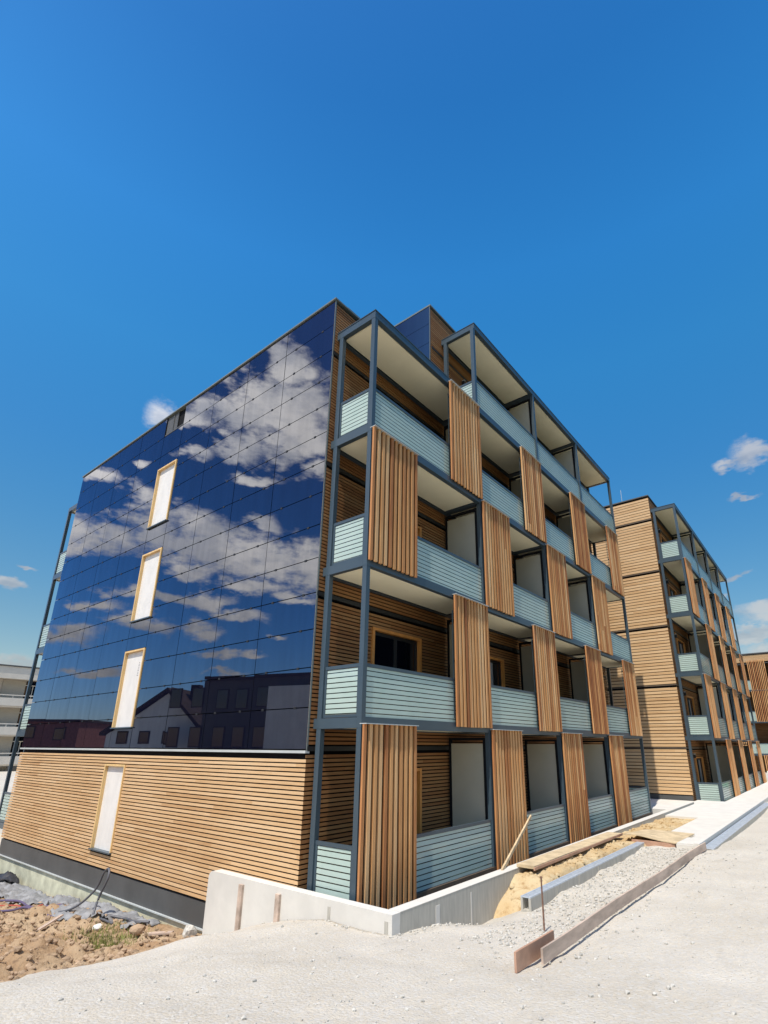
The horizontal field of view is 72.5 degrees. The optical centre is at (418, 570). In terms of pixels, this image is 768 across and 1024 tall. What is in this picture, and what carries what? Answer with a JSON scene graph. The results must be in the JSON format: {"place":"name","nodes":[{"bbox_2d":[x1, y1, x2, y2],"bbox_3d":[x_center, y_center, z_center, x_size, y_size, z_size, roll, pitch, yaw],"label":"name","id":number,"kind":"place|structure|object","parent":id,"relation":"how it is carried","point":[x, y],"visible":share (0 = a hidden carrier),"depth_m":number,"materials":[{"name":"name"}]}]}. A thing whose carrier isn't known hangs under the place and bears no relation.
{"place":"outdoors","nodes":[
{"label":"outdoors","id":0,"kind":"place"},
{"bbox_2d":[0,896,201,982],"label":"soil","id":1,"kind":"structure","parent":0,"point":[43,954],"depth_m":9.00,"materials":[{"name":"beige soil"}]},
{"bbox_2d":[0,906,53,916],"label":"conduit","id":2,"kind":"object","parent":1,"relation":"on","point":[18,908],"visible":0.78,"depth_m":11.18,"materials":[{"name":"purple plastic"}]},
{"bbox_2d":[0,899,62,906],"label":"conduit","id":3,"kind":"object","parent":1,"relation":"on","point":[13,900],"visible":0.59,"depth_m":11.89,"materials":[{"name":"plastic"}]},
{"bbox_2d":[36,914,63,930],"bbox_3d":[-7.213,6.843,10.021,0.100,0.026,0.900,-14,-9,7],"label":"scrap board","id":4,"kind":"object","parent":1,"relation":"on","point":[49,922],"visible":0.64,"depth_m":10.18,"materials":[{"name":"brown wood"}]},
{"bbox_2d":[0,880,161,928],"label":"geotextile sheet","id":5,"kind":"object","parent":1,"relation":"on","point":[27,895],"visible":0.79,"depth_m":11.53,"materials":[{"name":"grey fabric"}]},
{"bbox_2d":[0,871,19,883],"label":"membrane sheet","id":6,"kind":"object","parent":5,"relation":"on","point":[8,877],"visible":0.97,"depth_m":14.66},
{"bbox_2d":[58,868,113,923],"bbox_3d":[-6.987,6.700,10.839,2.885,0.926,0.641,-8,-20,23],"label":"conduit","id":7,"kind":"object","parent":1,"relation":"on","point":[96,903],"visible":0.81,"depth_m":10.98,"materials":[{"name":"grey plastic"}]},
{"bbox_2d":[92,923,101,930],"bbox_3d":[-5.940,6.605,9.670,0.169,0.120,0.171,-14,-23,35],"label":"stone","id":8,"kind":"object","parent":1,"relation":"on","point":[99,925],"visible":0.85,"depth_m":9.64,"materials":[{"name":"white stone"}]},
{"bbox_2d":[54,920,161,949],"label":"grass","id":9,"kind":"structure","parent":1,"relation":"on","point":[105,941],"depth_m":9.28,"materials":[{"name":"green plant"}]},
{"bbox_2d":[107,914,149,923],"bbox_3d":[-5.648,6.806,10.188,1.150,0.121,0.243,-11,-21,29],"label":"conduit","id":10,"kind":"object","parent":1,"relation":"on","point":[130,919],"visible":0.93,"depth_m":10.29,"materials":[{"name":"grey plastic"}]},
{"bbox_2d":[129,924,145,935],"bbox_3d":[-5.048,6.450,9.396,0.247,0.176,0.269,-14,-23,35],"label":"stone","id":11,"kind":"object","parent":1,"relation":"on","point":[137,929],"visible":0.99,"depth_m":9.32,"materials":[{"name":"brown stone"}]},
{"bbox_2d":[147,931,173,935],"bbox_3d":[-4.611,6.456,9.303,0.500,0.025,0.100,-7,-17,5],"label":"scrap board","id":12,"kind":"object","parent":1,"relation":"on","point":[157,933],"visible":0.71,"depth_m":9.27,"materials":[{"name":"brown wood"}]},
{"bbox_2d":[182,925,196,937],"bbox_3d":[-4.073,6.468,9.300,0.208,0.293,0.250,-14,-23,35],"label":"stone","id":13,"kind":"object","parent":1,"relation":"on","point":[189,930],"visible":0.72,"depth_m":9.26,"materials":[{"name":"stone"}]},
{"bbox_2d":[0,771,767,1023],"bbox_3d":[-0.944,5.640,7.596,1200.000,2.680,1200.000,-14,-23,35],"label":"ground","id":14,"kind":"structure","parent":0,"point":[286,986],"depth_m":5.28,"materials":[{"name":"stone"}]},
{"bbox_2d":[0,664,39,770],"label":"apartment building","id":15,"kind":"structure","parent":14,"relation":"on","point":[14,680],"depth_m":54.59,"materials":[{"name":"white concrete"}]},
{"bbox_2d":[0,766,19,770],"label":"window","id":16,"kind":"structure","parent":15,"relation":"in","point":[2,768],"depth_m":53.59,"materials":[{"name":"grey glass"}]},
{"bbox_2d":[0,707,21,726],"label":"window","id":17,"kind":"structure","parent":15,"relation":"in","point":[7,715],"depth_m":54.66,"materials":[{"name":"grey glass"}]},
{"bbox_2d":[0,736,23,755],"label":"window","id":18,"kind":"structure","parent":15,"relation":"in","point":[6,742],"depth_m":54.12,"materials":[{"name":"grey glass"}]},
{"bbox_2d":[0,679,36,698],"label":"window","id":19,"kind":"structure","parent":15,"relation":"in","point":[13,687],"depth_m":55.54,"materials":[{"name":"grey glass"}]},
{"bbox_2d":[234,884,243,930],"bbox_3d":[-3.026,5.754,8.820,0.100,0.805,0.043,-14,-23,35],"label":"wooden batten","id":20,"kind":"object","parent":14,"relation":"on","point":[239,906],"visible":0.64,"depth_m":8.82,"materials":[{"name":"brown wood"}]},
{"bbox_2d":[273,893,280,921],"bbox_3d":[-2.242,5.421,8.294,0.100,0.505,0.043,-14,-23,35],"label":"wooden batten","id":21,"kind":"object","parent":14,"relation":"on","point":[277,905],"visible":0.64,"depth_m":8.29,"materials":[{"name":"brown wood"}]},
{"bbox_2d":[0,297,651,932],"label":"apartment building","id":22,"kind":"structure","parent":14,"relation":"on","point":[340,587],"depth_m":12.42,"materials":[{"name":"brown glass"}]},
{"bbox_2d":[88,764,127,854],"bbox_3d":[-7.587,5.785,12.801,1.130,1.962,0.119,-14,-23,35],"label":"window","id":23,"kind":"structure","parent":22,"relation":"in","point":[109,800],"depth_m":12.86,"materials":[{"name":"white fabric"}]},
{"bbox_2d":[110,648,145,728],"bbox_3d":[-7.583,3.083,13.705,1.130,2.022,0.119,-14,-23,35],"label":"window","id":24,"kind":"structure","parent":22,"relation":"in","point":[127,696],"depth_m":13.78,"materials":[{"name":"white glass"}]},
{"bbox_2d":[129,547,162,622],"bbox_3d":[-7.579,0.404,14.602,1.130,2.012,0.119,-14,-23,35],"label":"window","id":25,"kind":"structure","parent":22,"relation":"in","point":[143,607],"depth_m":14.68,"materials":[{"name":"white glass"}]},
{"bbox_2d":[146,459,177,529],"bbox_3d":[-7.575,-2.261,15.493,1.130,1.992,0.119,-14,-23,35],"label":"window","id":26,"kind":"structure","parent":22,"relation":"in","point":[160,506],"depth_m":15.58,"materials":[{"name":"white glass"}]},
{"bbox_2d":[367,627,421,672],"bbox_3d":[-0.486,2.321,11.415,0.135,1.930,1.700,-14,-23,35],"label":"window","id":27,"kind":"structure","parent":22,"relation":"in","point":[388,648],"depth_m":11.61,"materials":[{"name":"black glass"}]},
{"bbox_2d":[417,768,421,833],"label":"window","id":28,"kind":"structure","parent":22,"relation":"in","point":[419,770],"depth_m":11.18,"materials":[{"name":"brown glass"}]},
{"bbox_2d":[417,525,421,537],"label":"window","id":29,"kind":"structure","parent":22,"relation":"in","point":[419,530],"depth_m":13.15,"materials":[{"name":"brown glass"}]},
{"bbox_2d":[490,656,504,686],"bbox_3d":[1.950,3.328,14.411,0.135,1.930,1.700,-14,-23,35],"label":"window","id":30,"kind":"structure","parent":22,"relation":"in","point":[497,670],"depth_m":15.04,"materials":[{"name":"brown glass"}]},
{"bbox_2d":[18,837,766,1023],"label":"gravel stones","id":31,"kind":"object","parent":14,"relation":"on","point":[590,995],"visible":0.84,"depth_m":7.27,"materials":[{"name":"gravel"}]},
{"bbox_2d":[202,802,693,935],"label":"retaining wall","id":32,"kind":"structure","parent":14,"relation":"on","point":[475,901],"depth_m":8.43,"materials":[{"name":"concrete"}]},
{"bbox_2d":[501,815,531,870],"bbox_3d":[2.094,5.619,10.906,0.039,0.661,2.878,-8,-20,22],"label":"leaning batten","id":33,"kind":"object","parent":32,"relation":"on","point":[509,856],"visible":0.86,"depth_m":10.66,"materials":[{"name":"beige wood"}]},
{"bbox_2d":[514,930,553,972],"bbox_3d":[1.274,4.119,5.671,0.028,0.190,0.912,-14,-23,36],"label":"formwork board","id":34,"kind":"object","parent":14,"relation":"on","point":[526,955],"visible":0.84,"depth_m":5.57,"materials":[{"name":"brown wood"}]},
{"bbox_2d":[540,876,544,930],"bbox_3d":[1.644,4.456,6.871,0.032,0.766,0.037,6,-19,-17],"label":"steel stake","id":35,"kind":"object","parent":14,"relation":"on","point":[542,904],"visible":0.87,"depth_m":6.88,"materials":[{"name":"metal"}]},
{"bbox_2d":[520,842,643,911],"bbox_3d":[3.617,6.019,10.533,0.176,0.230,6.330,-14,-23,35],"label":"drain channel","id":36,"kind":"object","parent":14,"relation":"on","point":[531,901],"visible":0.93,"depth_m":9.46,"materials":[{"name":"concrete"}]},
{"bbox_2d":[493,817,694,918],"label":"sand","id":37,"kind":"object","parent":14,"relation":"on","point":[525,880],"visible":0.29,"depth_m":9.98,"materials":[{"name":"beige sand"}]},
{"bbox_2d":[517,832,622,870],"bbox_3d":[3.547,6.152,11.617,0.393,0.075,5.120,-14,-23,35],"label":"site plank","id":38,"kind":"object","parent":37,"relation":"on","point":[545,859],"visible":1,"depth_m":11.01,"materials":[{"name":"brown wood"}]},
{"bbox_2d":[622,829,693,843],"bbox_3d":[6.206,6.765,13.424,1.300,0.117,1.810,-14,-23,35],"label":"plywood sheet","id":39,"kind":"object","parent":37,"relation":"on","point":[673,837],"visible":1,"depth_m":13.25,"materials":[{"name":"brown wood"}]},
{"bbox_2d":[540,842,706,964],"bbox_3d":[3.873,5.119,8.616,0.051,0.165,8.351,-14,-23,36],"label":"formwork board","id":40,"kind":"object","parent":14,"relation":"on","point":[554,948],"visible":1,"depth_m":7.04,"materials":[{"name":"brown wood"}]},
{"bbox_2d":[632,839,675,847],"bbox_3d":[5.736,6.667,12.728,1.000,0.140,0.060,-14,-23,35],"label":"timber edging","id":41,"kind":"object","parent":14,"relation":"on","point":[654,843],"visible":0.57,"depth_m":12.69,"materials":[{"name":"brown wood"}]},
{"bbox_2d":[591,490,766,801],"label":"apartment building","id":42,"kind":"structure","parent":14,"relation":"on","point":[692,693],"depth_m":26.39,"materials":[{"name":"brown wood"}]},
{"bbox_2d":[660,534,666,542],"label":"window","id":43,"kind":"structure","parent":42,"relation":"in","point":[662,538],"depth_m":28.78,"materials":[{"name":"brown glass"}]},
{"bbox_2d":[668,584,676,597],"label":"window","id":44,"kind":"structure","parent":42,"relation":"in","point":[672,592],"depth_m":28.02,"materials":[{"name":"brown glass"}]},
{"bbox_2d":[676,638,685,671],"bbox_3d":[13.600,4.538,26.869,0.135,1.930,1.700,-14,-23,35],"label":"window","id":45,"kind":"structure","parent":42,"relation":"in","point":[681,645],"depth_m":27.18,"materials":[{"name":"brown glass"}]},
{"bbox_2d":[684,695,695,715],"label":"window","id":46,"kind":"structure","parent":42,"relation":"in","point":[689,701],"depth_m":26.33,"materials":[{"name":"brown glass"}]},
{"bbox_2d":[693,756,706,781],"bbox_3d":[13.591,9.944,25.060,0.135,1.930,1.700,-14,-23,35],"label":"window","id":47,"kind":"structure","parent":42,"relation":"in","point":[699,760],"depth_m":25.45,"materials":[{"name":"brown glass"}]},
{"bbox_2d":[676,837,700,848],"bbox_3d":[6.625,6.658,12.634,0.440,0.220,1.080,-14,-23,35],"label":"concrete block","id":48,"kind":"object","parent":14,"relation":"on","point":[688,842],"depth_m":12.42,"materials":[{"name":"grey concrete"}]},
{"bbox_2d":[694,795,767,846],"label":"kerb","id":49,"kind":"structure","parent":14,"relation":"on","point":[714,834],"depth_m":14.97,"materials":[{"name":"concrete"}]},
{"bbox_2d":[706,802,767,849],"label":"drain channel","id":50,"kind":"object","parent":14,"relation":"on","point":[739,827],"visible":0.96,"depth_m":14.80,"materials":[{"name":"concrete"}]},
{"bbox_2d":[736,652,767,771],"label":"apartment building","id":51,"kind":"structure","parent":14,"relation":"on","point":[756,667],"depth_m":49.06,"materials":[{"name":"brown wood"}]},
{"bbox_2d":[0,0,767,666],"label":"sky","id":52,"kind":"structure","parent":0,"point":[582,184],"materials":[{"name":"blue"}]},
{"bbox_2d":[650,782,767,847],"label":"pavement","id":53,"kind":"structure","parent":0,"point":[709,816],"depth_m":19.40,"materials":[{"name":"concrete"}]}
]}

